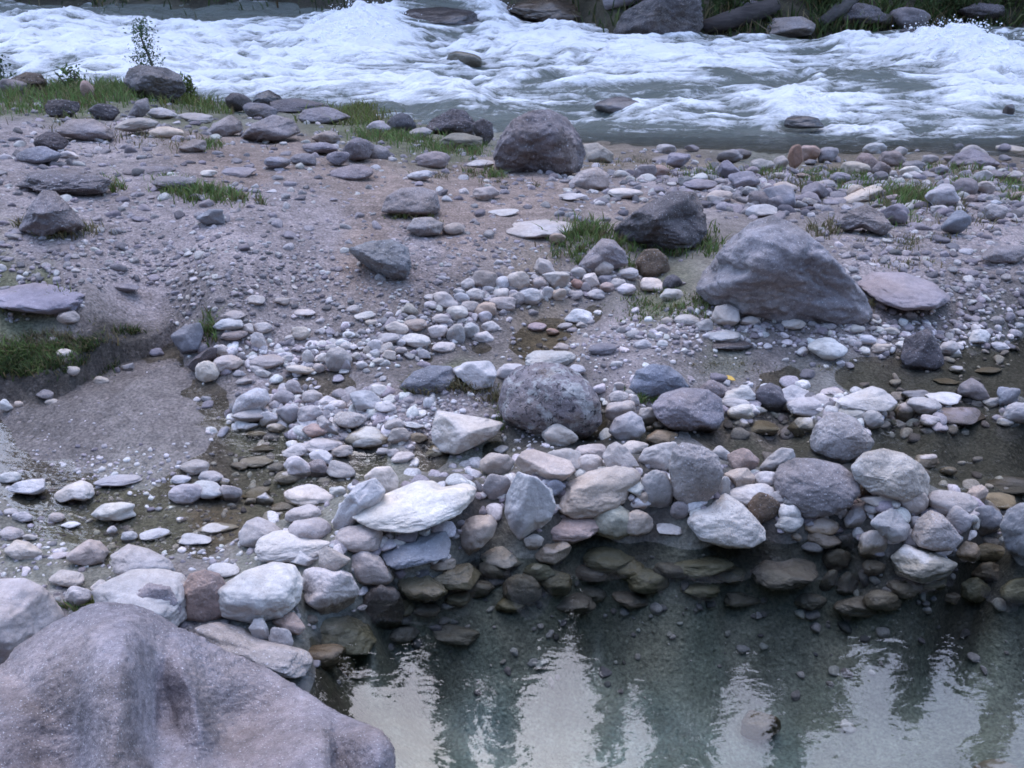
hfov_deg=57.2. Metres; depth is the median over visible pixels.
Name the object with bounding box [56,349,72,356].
cobble
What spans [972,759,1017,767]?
rock
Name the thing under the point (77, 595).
cobble
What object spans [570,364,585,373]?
cobble
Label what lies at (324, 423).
cobble
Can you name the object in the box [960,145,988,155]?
stone
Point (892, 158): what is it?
stone
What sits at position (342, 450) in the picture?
cobble
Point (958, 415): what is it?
flat stone
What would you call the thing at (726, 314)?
stone
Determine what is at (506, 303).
cobble
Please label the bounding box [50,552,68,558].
cobble
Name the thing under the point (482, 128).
stone
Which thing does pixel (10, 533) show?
cobble
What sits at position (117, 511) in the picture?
stone
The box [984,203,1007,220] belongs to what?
stone
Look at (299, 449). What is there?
cobble
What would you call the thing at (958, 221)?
stone
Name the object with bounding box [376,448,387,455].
cobble
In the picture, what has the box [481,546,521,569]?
cobble
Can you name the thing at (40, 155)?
stone
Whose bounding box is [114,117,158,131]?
stone
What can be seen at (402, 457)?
cobble
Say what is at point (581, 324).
cobble
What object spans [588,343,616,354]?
cobble
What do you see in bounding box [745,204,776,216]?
stone
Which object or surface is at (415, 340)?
cobble
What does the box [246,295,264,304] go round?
flat stone
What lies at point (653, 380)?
stone
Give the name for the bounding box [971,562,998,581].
stone
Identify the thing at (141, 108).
stone
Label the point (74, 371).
cobble
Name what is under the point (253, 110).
stone
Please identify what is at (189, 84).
bush
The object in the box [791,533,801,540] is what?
cobble
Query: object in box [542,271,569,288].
cobble
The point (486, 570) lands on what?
stone
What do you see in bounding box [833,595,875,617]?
stone
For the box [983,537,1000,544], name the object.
cobble
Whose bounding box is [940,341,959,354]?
cobble
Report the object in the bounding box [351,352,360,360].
cobble
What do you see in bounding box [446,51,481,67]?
boulder
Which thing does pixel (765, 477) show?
cobble
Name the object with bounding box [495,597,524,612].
stone
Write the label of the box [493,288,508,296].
cobble
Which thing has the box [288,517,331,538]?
stone
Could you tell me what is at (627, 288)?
cobble
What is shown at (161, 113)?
cobble
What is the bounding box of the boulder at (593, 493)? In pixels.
[559,465,640,518]
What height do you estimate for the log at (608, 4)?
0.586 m
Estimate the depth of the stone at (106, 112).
7.85 m
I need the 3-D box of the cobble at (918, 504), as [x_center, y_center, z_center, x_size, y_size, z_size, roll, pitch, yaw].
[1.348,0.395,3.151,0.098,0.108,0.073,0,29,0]
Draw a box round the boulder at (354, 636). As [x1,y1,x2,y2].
[320,615,376,654]
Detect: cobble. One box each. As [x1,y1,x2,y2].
[0,399,12,411]
[0,472,20,483]
[0,527,24,539]
[4,508,18,514]
[12,512,32,521]
[14,401,22,407]
[22,534,37,539]
[36,389,53,398]
[44,399,56,403]
[47,512,64,523]
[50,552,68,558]
[56,310,79,323]
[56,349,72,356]
[60,151,77,158]
[61,521,80,528]
[65,586,91,606]
[66,366,79,375]
[90,579,105,590]
[92,376,108,383]
[107,526,118,536]
[121,531,138,541]
[122,363,133,369]
[139,528,170,540]
[147,108,176,118]
[149,348,164,356]
[171,475,190,483]
[177,533,211,544]
[178,113,213,123]
[198,471,223,482]
[200,170,217,176]
[207,562,239,577]
[213,318,243,329]
[213,355,242,371]
[216,344,227,356]
[219,478,230,485]
[220,310,244,318]
[221,331,247,339]
[230,462,247,469]
[231,409,264,421]
[236,378,252,384]
[240,456,274,466]
[241,486,270,498]
[242,323,253,333]
[244,498,256,504]
[245,430,266,436]
[247,365,258,372]
[249,354,284,368]
[249,444,273,451]
[249,617,268,638]
[250,332,266,348]
[253,322,272,333]
[255,369,270,377]
[255,492,273,505]
[259,411,277,427]
[266,423,285,433]
[268,463,283,471]
[268,627,293,645]
[271,502,296,510]
[272,612,304,634]
[274,297,290,304]
[274,390,294,404]
[274,471,300,485]
[276,405,297,423]
[282,443,309,457]
[283,355,293,361]
[285,335,294,339]
[285,379,302,394]
[286,365,314,373]
[290,551,317,565]
[291,326,309,339]
[294,309,315,315]
[297,405,321,421]
[302,349,313,362]
[302,390,322,402]
[302,423,327,437]
[302,437,342,451]
[307,614,318,624]
[309,449,332,464]
[309,459,327,476]
[313,363,324,372]
[314,353,325,362]
[316,415,338,434]
[317,477,330,482]
[318,396,335,404]
[323,404,334,411]
[325,344,336,349]
[329,400,345,408]
[329,486,346,496]
[330,445,352,456]
[335,339,351,346]
[337,655,354,675]
[340,342,349,349]
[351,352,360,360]
[354,311,374,319]
[356,341,363,346]
[356,361,367,368]
[363,346,370,353]
[365,320,376,324]
[367,120,390,131]
[367,339,382,349]
[371,352,379,357]
[371,384,386,397]
[372,358,383,363]
[375,401,396,411]
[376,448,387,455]
[378,333,401,343]
[379,342,393,353]
[382,350,395,359]
[384,418,404,429]
[385,321,408,334]
[385,448,399,457]
[387,428,410,443]
[389,625,419,642]
[391,451,414,462]
[395,347,406,353]
[397,339,405,346]
[401,303,417,314]
[402,333,430,347]
[404,319,427,330]
[404,422,423,428]
[406,315,416,319]
[407,170,431,179]
[409,127,432,136]
[411,433,427,442]
[417,349,430,358]
[424,294,433,300]
[424,301,435,306]
[425,445,445,456]
[428,325,446,337]
[430,558,455,570]
[432,314,448,322]
[432,342,455,352]
[433,291,457,307]
[442,222,464,234]
[445,591,471,606]
[446,306,467,319]
[446,324,464,342]
[453,288,463,293]
[454,292,469,302]
[461,278,474,289]
[461,301,478,312]
[464,322,479,337]
[466,160,494,167]
[466,288,484,299]
[473,186,499,200]
[474,302,496,315]
[474,331,493,342]
[478,311,491,321]
[481,321,499,331]
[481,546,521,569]
[482,286,493,291]
[482,474,510,499]
[489,297,515,310]
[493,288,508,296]
[496,276,508,288]
[507,271,529,290]
[508,291,524,304]
[520,288,543,304]
[524,534,543,549]
[527,322,546,330]
[532,276,546,287]
[534,258,554,274]
[535,541,571,564]
[541,286,552,298]
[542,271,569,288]
[542,424,577,445]
[546,328,559,334]
[546,480,565,495]
[548,448,580,469]
[549,233,565,243]
[552,288,565,300]
[553,343,569,350]
[557,322,571,328]
[558,193,584,199]
[564,309,592,323]
[568,290,582,299]
[570,267,586,278]
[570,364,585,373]
[571,279,582,288]
[575,444,605,458]
[576,322,586,327]
[579,454,602,471]
[580,282,590,291]
[582,272,599,287]
[587,289,604,299]
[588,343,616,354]
[594,261,613,275]
[598,275,612,283]
[600,282,614,291]
[605,400,635,420]
[608,188,642,197]
[608,390,628,401]
[610,361,621,366]
[611,278,625,287]
[613,170,627,177]
[614,382,624,389]
[616,283,635,294]
[618,268,638,279]
[623,440,648,453]
[625,330,638,338]
[627,509,653,535]
[631,395,639,405]
[633,164,656,177]
[634,339,651,348]
[636,492,647,509]
[638,407,657,425]
[640,277,662,291]
[646,426,652,431]
[646,430,677,444]
[652,422,662,429]
[655,324,671,331]
[656,144,676,153]
[656,341,667,346]
[656,523,681,534]
[660,288,683,300]
[661,317,672,324]
[662,274,682,288]
[670,501,688,518]
[674,314,699,324]
[678,176,692,185]
[683,179,717,189]
[685,145,698,150]
[695,319,712,331]
[706,190,732,201]
[707,195,724,201]
[707,330,740,341]
[711,340,753,348]
[712,445,729,460]
[714,178,727,184]
[717,476,729,494]
[722,397,749,407]
[724,387,755,400]
[724,468,754,487]
[727,404,753,419]
[736,149,751,159]
[740,187,753,195]
[740,316,760,325]
[745,166,759,173]
[747,492,779,522]
[751,420,779,434]
[755,406,766,414]
[755,471,774,485]
[772,172,785,178]
[773,155,788,167]
[775,516,803,532]
[781,319,805,329]
[787,417,813,436]
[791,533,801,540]
[796,173,809,177]
[796,347,808,355]
[804,159,816,164]
[805,517,839,535]
[807,533,840,548]
[812,395,832,404]
[818,180,835,186]
[819,569,837,590]
[820,387,843,394]
[822,548,851,570]
[836,360,844,366]
[836,572,859,594]
[837,533,854,550]
[838,407,865,418]
[844,506,866,528]
[846,185,862,194]
[850,324,864,332]
[858,530,887,558]
[859,335,875,344]
[862,560,885,576]
[863,410,883,428]
[871,343,892,352]
[873,171,888,180]
[884,327,899,334]
[886,194,900,200]
[889,419,896,425]
[894,402,914,422]
[895,146,907,155]
[899,166,921,174]
[899,493,928,514]
[901,389,929,398]
[910,516,918,527]
[915,454,938,468]
[919,414,940,426]
[921,154,938,163]
[925,392,961,404]
[930,205,947,212]
[933,378,959,384]
[935,166,948,174]
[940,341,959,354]
[940,467,957,474]
[942,156,953,162]
[944,592,960,604]
[948,366,962,373]
[956,541,979,561]
[965,195,977,201]
[967,485,987,502]
[969,329,990,343]
[973,170,992,181]
[975,367,1001,373]
[978,181,995,193]
[978,543,1004,561]
[982,397,998,408]
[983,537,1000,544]
[985,492,1015,508]
[990,200,1001,204]
[991,342,1008,350]
[996,418,1013,426]
[997,143,1010,151]
[998,154,1011,160]
[1010,191,1023,199]
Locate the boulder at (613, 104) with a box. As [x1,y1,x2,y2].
[594,96,639,112]
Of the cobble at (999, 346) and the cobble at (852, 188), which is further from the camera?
the cobble at (852, 188)
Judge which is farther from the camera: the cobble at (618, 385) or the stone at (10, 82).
the stone at (10, 82)
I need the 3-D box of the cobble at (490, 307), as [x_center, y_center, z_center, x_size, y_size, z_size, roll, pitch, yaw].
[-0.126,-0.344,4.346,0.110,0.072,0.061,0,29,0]
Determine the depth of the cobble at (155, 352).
4.14 m
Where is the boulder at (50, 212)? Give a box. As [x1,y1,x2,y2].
[19,190,85,235]
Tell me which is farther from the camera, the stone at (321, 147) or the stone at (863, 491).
the stone at (321, 147)
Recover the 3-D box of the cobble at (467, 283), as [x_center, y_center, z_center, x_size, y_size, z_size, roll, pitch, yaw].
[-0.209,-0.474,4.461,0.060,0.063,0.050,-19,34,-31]
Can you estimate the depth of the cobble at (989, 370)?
4.07 m
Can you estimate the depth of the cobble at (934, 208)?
5.51 m
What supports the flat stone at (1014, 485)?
on the ground at (686, 712)
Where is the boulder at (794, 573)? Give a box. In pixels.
[750,558,817,589]
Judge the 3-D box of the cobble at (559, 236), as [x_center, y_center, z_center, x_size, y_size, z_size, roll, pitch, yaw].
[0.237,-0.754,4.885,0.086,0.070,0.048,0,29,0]
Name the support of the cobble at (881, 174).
on the ground at (686, 712)
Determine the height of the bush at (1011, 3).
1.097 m
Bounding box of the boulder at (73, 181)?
[15,167,111,195]
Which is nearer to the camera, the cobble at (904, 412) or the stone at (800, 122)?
the cobble at (904, 412)
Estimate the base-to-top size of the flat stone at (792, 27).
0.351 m
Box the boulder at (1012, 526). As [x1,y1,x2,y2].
[1000,502,1023,559]
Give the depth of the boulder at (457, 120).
9.15 m
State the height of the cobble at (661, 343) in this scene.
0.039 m
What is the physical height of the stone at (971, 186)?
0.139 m
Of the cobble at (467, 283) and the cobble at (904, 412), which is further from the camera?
the cobble at (467, 283)
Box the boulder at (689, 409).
[651,388,723,431]
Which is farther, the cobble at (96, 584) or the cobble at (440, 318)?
the cobble at (440, 318)
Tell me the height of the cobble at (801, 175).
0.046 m
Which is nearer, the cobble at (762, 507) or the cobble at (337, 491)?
the cobble at (762, 507)
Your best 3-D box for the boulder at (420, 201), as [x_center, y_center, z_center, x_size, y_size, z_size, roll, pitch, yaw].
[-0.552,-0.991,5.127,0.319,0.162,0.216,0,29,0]
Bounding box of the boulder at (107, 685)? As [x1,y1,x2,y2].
[0,602,395,767]
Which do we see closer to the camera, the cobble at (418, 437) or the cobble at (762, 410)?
the cobble at (418, 437)
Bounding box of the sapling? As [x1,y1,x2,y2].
[120,12,165,66]
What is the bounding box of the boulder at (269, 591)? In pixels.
[218,562,303,622]
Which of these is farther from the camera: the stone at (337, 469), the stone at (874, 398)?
the stone at (874, 398)
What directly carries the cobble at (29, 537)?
on the ground at (686, 712)
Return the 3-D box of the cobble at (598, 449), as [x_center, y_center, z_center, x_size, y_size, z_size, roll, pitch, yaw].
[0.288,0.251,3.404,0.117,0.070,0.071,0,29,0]
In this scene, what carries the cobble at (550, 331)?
on the ground at (686, 712)
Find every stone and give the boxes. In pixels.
[0,79,26,90]
[0,283,84,314]
[4,540,42,559]
[7,478,45,494]
[11,72,47,90]
[15,146,60,163]
[33,131,68,149]
[44,99,79,117]
[49,570,83,586]
[54,480,94,501]
[66,539,108,565]
[80,80,93,98]
[88,103,119,120]
[91,502,135,520]
[93,474,142,485]
[113,283,139,291]
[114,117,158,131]
[122,166,175,174]
[128,98,149,117]
[137,582,180,613]
[148,126,183,138]
[152,176,197,188]
[168,484,201,504]
[171,323,203,354]
[178,139,206,151]
[179,459,209,475]
[183,569,224,622]
[187,347,216,370]
[193,480,221,498]
[194,622,312,678]
[195,361,219,381]
[196,209,224,224]
[197,522,238,534]
[207,115,242,136]
[219,485,241,502]
[221,167,255,177]
[225,92,251,110]
[232,388,269,413]
[238,517,280,547]
[243,102,277,118]
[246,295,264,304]
[252,90,281,105]
[254,530,328,561]
[264,157,290,168]
[283,456,310,477]
[283,484,333,506]
[285,504,321,522]
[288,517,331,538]
[289,153,316,165]
[298,107,349,123]
[302,142,337,152]
[303,567,358,614]
[309,643,345,670]
[312,131,339,142]
[318,546,350,570]
[325,347,351,371]
[326,151,349,165]
[326,460,355,478]
[330,164,373,179]
[332,478,384,528]
[333,412,366,427]
[335,526,382,552]
[341,356,350,369]
[342,137,373,160]
[345,426,387,448]
[349,390,379,410]
[352,480,475,532]
[352,551,393,585]
[363,584,404,629]
[364,466,398,493]
[370,144,390,158]
[381,531,450,569]
[387,113,415,131]
[397,575,447,600]
[401,365,455,393]
[402,599,415,616]
[406,217,443,235]
[413,603,440,617]
[415,151,450,167]
[432,624,479,645]
[434,563,480,590]
[439,133,482,147]
[453,361,496,389]
[460,515,496,554]
[462,580,494,597]
[471,118,493,143]
[471,270,497,286]
[479,562,510,578]
[480,453,513,474]
[488,209,518,215]
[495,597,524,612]
[496,363,521,379]
[502,573,541,605]
[504,472,555,539]
[506,219,573,237]
[515,449,575,480]
[523,563,555,580]
[525,350,575,365]
[538,569,572,595]
[551,515,598,543]
[557,592,595,612]
[568,167,609,189]
[575,564,607,582]
[578,238,627,272]
[581,585,606,601]
[583,546,634,572]
[584,143,613,162]
[593,505,629,539]
[603,442,638,466]
[608,411,644,440]
[612,591,648,607]
[614,559,643,580]
[626,567,669,594]
[629,364,688,397]
[635,249,669,276]
[638,442,676,470]
[641,470,672,507]
[652,155,667,161]
[653,562,687,578]
[655,165,669,176]
[666,152,690,167]
[674,555,734,578]
[680,581,719,597]
[700,380,729,397]
[711,304,739,325]
[713,565,745,582]
[714,160,739,177]
[716,149,742,162]
[724,591,759,607]
[727,448,758,470]
[728,171,759,188]
[730,483,773,505]
[740,710,780,740]
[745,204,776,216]
[748,190,768,203]
[750,158,774,169]
[755,383,786,411]
[759,447,795,470]
[763,184,795,208]
[766,16,815,37]
[768,196,784,207]
[773,181,797,190]
[782,385,807,409]
[783,115,823,128]
[787,144,802,168]
[787,397,822,416]
[794,593,827,610]
[795,192,821,203]
[801,181,828,198]
[802,145,819,160]
[802,198,817,205]
[808,337,847,359]
[818,147,838,162]
[830,172,851,183]
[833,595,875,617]
[835,386,896,410]
[841,161,870,173]
[844,185,883,202]
[846,3,886,23]
[855,153,877,174]
[857,272,950,310]
[860,484,871,494]
[860,495,892,506]
[862,142,886,153]
[862,589,901,611]
[870,508,910,542]
[872,161,890,174]
[878,150,904,166]
[880,203,908,224]
[886,579,922,598]
[889,7,930,28]
[891,544,957,582]
[899,28,915,32]
[902,160,923,170]
[906,397,941,415]
[911,510,962,551]
[920,578,946,589]
[925,183,958,205]
[928,490,978,515]
[941,210,970,233]
[941,406,985,424]
[946,505,973,531]
[947,149,999,168]
[952,178,978,194]
[955,378,989,401]
[958,3,1004,20]
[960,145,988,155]
[960,577,990,603]
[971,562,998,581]
[975,505,1002,535]
[982,245,1023,262]
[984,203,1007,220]
[986,475,1023,493]
[990,169,1007,179]
[995,145,1023,152]
[997,387,1020,405]
[999,577,1023,603]
[1002,104,1014,114]
[1003,402,1023,423]
[1005,171,1023,181]
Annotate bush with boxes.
[0,54,16,79]
[54,58,86,85]
[175,71,197,98]
[701,0,787,17]
[796,0,842,8]
[899,0,1023,12]
[980,0,1022,7]
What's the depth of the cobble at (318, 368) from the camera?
3.96 m
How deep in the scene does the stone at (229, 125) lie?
7.13 m
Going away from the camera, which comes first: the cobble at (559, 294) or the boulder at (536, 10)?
the cobble at (559, 294)
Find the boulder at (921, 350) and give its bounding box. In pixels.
[900,328,943,370]
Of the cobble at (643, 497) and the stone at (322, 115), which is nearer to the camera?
the cobble at (643, 497)
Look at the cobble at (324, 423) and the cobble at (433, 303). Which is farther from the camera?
the cobble at (433, 303)
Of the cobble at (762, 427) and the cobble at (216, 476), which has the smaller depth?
the cobble at (216, 476)
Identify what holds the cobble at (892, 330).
on the ground at (686, 712)
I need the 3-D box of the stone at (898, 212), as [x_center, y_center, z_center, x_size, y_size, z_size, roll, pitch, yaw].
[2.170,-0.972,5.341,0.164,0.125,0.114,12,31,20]
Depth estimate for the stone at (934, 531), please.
3.06 m
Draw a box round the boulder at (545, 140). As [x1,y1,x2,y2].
[493,109,585,175]
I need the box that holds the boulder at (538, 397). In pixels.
[498,362,601,438]
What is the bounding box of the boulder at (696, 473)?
[668,443,722,503]
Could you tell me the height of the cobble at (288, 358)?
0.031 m
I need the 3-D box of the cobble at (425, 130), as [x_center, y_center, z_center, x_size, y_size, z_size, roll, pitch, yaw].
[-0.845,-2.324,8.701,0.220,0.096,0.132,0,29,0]
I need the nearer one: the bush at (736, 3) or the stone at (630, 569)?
the stone at (630, 569)
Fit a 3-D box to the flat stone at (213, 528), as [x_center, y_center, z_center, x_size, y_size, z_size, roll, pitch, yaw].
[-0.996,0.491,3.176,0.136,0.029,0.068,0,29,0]
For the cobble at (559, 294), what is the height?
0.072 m
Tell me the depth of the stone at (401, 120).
9.10 m
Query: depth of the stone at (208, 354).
3.95 m
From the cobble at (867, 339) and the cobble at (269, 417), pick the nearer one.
the cobble at (269, 417)
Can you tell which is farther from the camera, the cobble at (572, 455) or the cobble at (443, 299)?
the cobble at (443, 299)
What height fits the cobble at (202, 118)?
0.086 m
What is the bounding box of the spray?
[289,0,1023,97]
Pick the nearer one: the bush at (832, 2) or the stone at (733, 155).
the stone at (733, 155)
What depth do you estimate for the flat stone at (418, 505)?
2.98 m
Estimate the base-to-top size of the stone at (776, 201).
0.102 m
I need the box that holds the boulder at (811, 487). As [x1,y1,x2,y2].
[773,458,859,518]
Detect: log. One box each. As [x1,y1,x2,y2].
[603,0,643,9]
[701,0,780,33]
[817,0,858,25]
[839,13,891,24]
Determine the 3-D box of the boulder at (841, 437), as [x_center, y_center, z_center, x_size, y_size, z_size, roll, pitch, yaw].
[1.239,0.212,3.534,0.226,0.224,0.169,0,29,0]
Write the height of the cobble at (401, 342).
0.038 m
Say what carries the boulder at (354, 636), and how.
on the ground at (686, 712)
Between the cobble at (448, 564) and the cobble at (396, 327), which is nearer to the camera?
the cobble at (448, 564)
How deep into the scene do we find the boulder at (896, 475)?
3.12 m
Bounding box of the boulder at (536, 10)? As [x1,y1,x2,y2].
[507,0,580,21]
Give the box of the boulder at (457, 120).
[426,108,474,135]
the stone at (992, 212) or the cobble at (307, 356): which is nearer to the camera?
the cobble at (307, 356)
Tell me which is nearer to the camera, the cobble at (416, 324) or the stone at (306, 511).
the stone at (306, 511)
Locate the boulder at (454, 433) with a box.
[431,410,503,453]
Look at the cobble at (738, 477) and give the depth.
3.27 m
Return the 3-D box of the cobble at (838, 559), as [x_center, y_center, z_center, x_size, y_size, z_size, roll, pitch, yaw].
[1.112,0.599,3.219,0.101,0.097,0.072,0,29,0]
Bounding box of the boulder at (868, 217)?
[836,204,891,234]
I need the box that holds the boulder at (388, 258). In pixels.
[349,239,411,279]
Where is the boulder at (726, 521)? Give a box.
[687,493,765,548]
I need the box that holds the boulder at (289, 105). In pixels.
[270,98,330,112]
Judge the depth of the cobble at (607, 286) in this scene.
4.58 m
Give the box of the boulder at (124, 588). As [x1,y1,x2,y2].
[91,568,186,626]
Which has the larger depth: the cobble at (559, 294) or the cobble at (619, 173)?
the cobble at (619, 173)
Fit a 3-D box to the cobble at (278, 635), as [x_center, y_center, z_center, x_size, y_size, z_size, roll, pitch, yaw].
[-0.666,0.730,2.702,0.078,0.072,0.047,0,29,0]
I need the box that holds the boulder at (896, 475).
[851,448,929,501]
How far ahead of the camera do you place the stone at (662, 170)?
6.83 m
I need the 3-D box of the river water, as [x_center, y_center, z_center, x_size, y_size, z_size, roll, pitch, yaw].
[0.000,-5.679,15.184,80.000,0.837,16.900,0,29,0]
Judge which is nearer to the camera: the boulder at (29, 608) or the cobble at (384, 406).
the boulder at (29, 608)
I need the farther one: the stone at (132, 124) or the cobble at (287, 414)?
the stone at (132, 124)
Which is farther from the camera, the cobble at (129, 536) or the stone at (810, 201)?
the stone at (810, 201)
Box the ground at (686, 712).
[0,0,1023,767]
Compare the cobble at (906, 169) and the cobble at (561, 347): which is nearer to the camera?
the cobble at (561, 347)
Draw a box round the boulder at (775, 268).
[695,215,872,324]
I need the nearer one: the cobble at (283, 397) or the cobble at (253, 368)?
the cobble at (283, 397)
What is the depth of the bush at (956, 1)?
16.96 m
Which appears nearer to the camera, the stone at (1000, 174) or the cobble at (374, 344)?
the cobble at (374, 344)
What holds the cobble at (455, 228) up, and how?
on the ground at (686, 712)
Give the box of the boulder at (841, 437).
[809,412,874,463]
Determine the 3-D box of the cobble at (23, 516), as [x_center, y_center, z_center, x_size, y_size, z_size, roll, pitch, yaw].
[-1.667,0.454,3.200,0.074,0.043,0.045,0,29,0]
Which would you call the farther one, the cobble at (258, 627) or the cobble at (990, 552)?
the cobble at (990, 552)
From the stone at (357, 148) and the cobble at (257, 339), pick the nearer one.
the cobble at (257, 339)
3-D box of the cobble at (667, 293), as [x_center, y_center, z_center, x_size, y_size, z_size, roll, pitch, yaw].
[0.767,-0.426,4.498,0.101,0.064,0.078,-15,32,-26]
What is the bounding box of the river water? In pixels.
[0,0,1023,157]
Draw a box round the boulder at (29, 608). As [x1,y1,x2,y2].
[0,578,64,664]
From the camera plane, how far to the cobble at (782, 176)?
7.08 m
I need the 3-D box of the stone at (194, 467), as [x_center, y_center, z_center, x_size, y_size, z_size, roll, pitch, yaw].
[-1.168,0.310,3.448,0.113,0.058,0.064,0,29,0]
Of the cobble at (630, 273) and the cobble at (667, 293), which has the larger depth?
the cobble at (630, 273)
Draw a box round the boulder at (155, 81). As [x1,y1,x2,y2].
[123,65,185,101]
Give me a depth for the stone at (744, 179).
6.40 m
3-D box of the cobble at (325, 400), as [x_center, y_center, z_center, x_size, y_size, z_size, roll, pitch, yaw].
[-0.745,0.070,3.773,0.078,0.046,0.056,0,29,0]
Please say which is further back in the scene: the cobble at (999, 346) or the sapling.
the sapling
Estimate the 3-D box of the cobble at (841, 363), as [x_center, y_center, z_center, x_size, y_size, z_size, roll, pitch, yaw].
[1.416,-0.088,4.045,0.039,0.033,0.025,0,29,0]
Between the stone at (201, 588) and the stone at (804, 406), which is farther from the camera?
the stone at (804, 406)
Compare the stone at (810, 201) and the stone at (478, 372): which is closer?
the stone at (478, 372)
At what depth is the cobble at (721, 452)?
3.46 m
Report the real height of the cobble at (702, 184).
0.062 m
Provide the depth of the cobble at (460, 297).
4.35 m
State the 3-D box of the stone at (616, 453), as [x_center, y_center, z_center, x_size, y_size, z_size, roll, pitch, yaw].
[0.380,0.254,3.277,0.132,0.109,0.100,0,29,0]
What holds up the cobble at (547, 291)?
on the ground at (686, 712)
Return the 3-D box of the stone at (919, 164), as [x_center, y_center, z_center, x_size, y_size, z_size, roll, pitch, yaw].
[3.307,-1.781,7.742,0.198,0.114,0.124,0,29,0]
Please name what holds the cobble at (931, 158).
on the ground at (686, 712)
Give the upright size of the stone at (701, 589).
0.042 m
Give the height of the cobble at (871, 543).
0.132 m
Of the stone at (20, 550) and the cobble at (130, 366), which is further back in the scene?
the cobble at (130, 366)
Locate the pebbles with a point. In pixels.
(834, 196)
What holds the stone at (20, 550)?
on the ground at (686, 712)
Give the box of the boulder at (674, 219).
[614,191,706,249]
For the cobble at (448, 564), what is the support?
on the stone at (462, 576)
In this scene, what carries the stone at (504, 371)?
on the ground at (686, 712)
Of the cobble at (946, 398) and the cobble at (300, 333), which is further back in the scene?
the cobble at (300, 333)
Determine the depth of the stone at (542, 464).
3.18 m
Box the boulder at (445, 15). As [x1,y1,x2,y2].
[404,7,478,24]
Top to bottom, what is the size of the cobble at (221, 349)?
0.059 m
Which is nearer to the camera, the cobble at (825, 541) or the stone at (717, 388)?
the cobble at (825, 541)
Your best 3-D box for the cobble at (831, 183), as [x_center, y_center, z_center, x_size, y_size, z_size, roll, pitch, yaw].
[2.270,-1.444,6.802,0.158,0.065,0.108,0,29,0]
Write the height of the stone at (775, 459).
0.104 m
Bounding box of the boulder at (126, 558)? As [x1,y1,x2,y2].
[110,544,175,575]
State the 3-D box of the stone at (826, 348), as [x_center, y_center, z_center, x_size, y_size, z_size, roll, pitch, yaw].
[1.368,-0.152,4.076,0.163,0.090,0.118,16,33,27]
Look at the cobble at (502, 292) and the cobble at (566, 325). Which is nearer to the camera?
the cobble at (566, 325)
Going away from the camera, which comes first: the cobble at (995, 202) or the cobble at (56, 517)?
the cobble at (56, 517)
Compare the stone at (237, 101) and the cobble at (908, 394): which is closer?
the cobble at (908, 394)
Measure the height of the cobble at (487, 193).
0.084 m
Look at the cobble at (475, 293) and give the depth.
4.39 m
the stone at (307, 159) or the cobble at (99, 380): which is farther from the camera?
the stone at (307, 159)
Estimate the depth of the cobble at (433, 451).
3.56 m
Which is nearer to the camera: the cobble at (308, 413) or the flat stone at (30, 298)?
the cobble at (308, 413)
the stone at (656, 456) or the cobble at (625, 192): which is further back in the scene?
the cobble at (625, 192)
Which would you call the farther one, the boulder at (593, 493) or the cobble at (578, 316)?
the cobble at (578, 316)
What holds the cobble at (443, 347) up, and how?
on the ground at (686, 712)
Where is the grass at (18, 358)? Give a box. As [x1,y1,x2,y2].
[0,0,1023,613]
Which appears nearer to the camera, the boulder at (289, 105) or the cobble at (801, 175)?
the cobble at (801, 175)
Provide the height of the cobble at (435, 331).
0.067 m
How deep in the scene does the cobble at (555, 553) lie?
3.10 m
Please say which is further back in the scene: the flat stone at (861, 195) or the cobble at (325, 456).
the flat stone at (861, 195)
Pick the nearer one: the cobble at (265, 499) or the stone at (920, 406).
the cobble at (265, 499)
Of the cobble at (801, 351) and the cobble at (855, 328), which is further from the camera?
the cobble at (855, 328)
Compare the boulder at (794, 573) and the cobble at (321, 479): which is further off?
the cobble at (321, 479)
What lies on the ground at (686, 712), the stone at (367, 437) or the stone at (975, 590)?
the stone at (975, 590)
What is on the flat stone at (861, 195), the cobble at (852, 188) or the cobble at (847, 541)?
the cobble at (852, 188)
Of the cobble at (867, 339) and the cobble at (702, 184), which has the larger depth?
the cobble at (702, 184)
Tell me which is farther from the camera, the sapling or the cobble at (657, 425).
the sapling
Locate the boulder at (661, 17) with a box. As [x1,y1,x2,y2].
[613,0,702,34]
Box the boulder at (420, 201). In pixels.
[381,187,440,215]
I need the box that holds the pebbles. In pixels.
[0,98,1023,733]
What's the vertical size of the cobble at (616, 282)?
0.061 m
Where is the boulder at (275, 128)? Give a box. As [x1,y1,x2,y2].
[241,115,299,141]
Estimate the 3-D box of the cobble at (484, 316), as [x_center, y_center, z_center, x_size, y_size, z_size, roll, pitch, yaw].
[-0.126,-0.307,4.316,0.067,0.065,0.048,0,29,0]
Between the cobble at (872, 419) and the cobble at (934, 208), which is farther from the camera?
the cobble at (934, 208)
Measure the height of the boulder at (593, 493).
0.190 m
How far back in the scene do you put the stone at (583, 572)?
3.17 m
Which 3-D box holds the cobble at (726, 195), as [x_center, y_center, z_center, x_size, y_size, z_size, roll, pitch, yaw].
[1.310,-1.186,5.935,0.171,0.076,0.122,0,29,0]
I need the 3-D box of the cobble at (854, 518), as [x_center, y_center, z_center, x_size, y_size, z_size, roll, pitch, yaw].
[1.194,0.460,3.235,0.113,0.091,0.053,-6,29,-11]
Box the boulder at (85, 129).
[55,119,114,140]
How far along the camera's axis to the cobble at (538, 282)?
4.53 m
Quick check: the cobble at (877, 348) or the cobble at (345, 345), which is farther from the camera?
the cobble at (877, 348)
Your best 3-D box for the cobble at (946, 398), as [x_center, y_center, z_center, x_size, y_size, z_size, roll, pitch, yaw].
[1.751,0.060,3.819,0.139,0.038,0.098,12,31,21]
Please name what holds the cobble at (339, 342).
on the ground at (686, 712)

